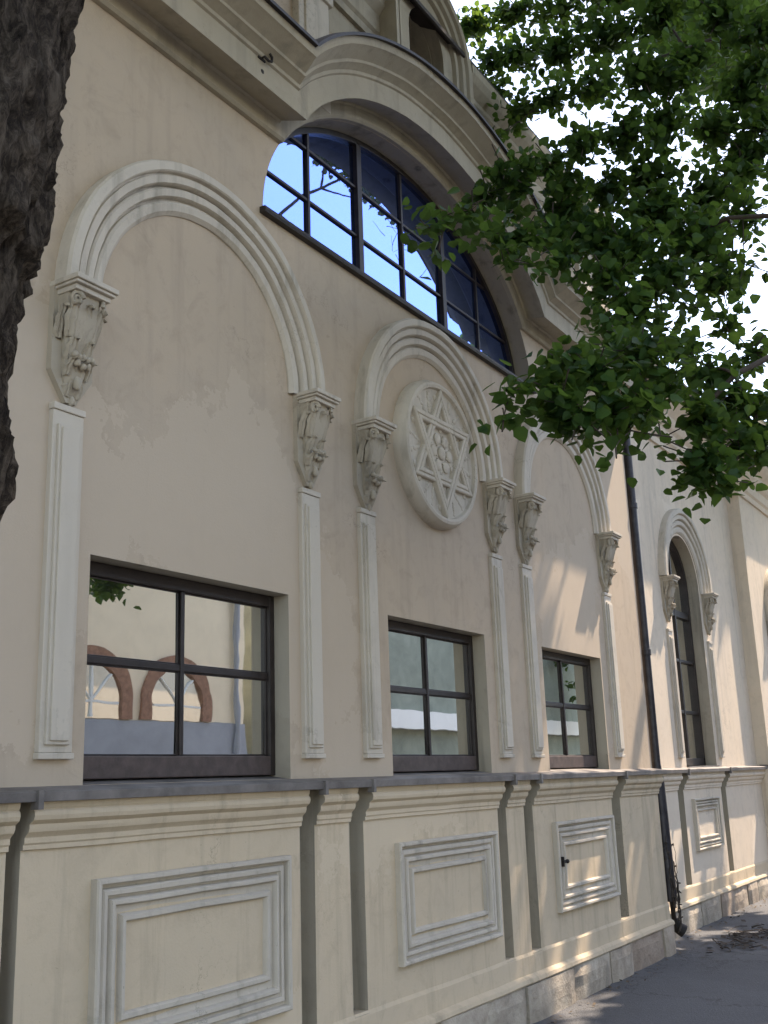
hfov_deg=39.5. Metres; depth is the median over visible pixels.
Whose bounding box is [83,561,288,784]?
window
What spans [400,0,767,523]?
linden tree
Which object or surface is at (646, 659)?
downpipe
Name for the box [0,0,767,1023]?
plastered building
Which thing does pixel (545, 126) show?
sky
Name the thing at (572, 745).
window
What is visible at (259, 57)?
iron hook
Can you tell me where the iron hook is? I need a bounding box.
[257,53,273,73]
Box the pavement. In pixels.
[533,898,767,1023]
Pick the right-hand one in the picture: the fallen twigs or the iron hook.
the fallen twigs
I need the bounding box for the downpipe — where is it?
[622,435,687,936]
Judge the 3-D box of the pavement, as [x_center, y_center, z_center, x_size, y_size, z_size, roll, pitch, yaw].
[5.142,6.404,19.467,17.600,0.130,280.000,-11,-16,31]
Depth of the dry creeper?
9.89 m
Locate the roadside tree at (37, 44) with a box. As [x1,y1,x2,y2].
[0,0,84,520]
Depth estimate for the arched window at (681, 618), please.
12.96 m
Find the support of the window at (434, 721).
in the plastered building
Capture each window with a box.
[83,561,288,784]
[260,127,536,393]
[388,620,488,775]
[542,650,604,770]
[669,540,719,767]
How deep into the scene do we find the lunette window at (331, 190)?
7.49 m
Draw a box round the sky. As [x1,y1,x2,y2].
[450,0,767,421]
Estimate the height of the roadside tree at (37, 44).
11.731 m
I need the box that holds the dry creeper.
[663,842,682,932]
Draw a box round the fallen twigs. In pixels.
[691,919,767,957]

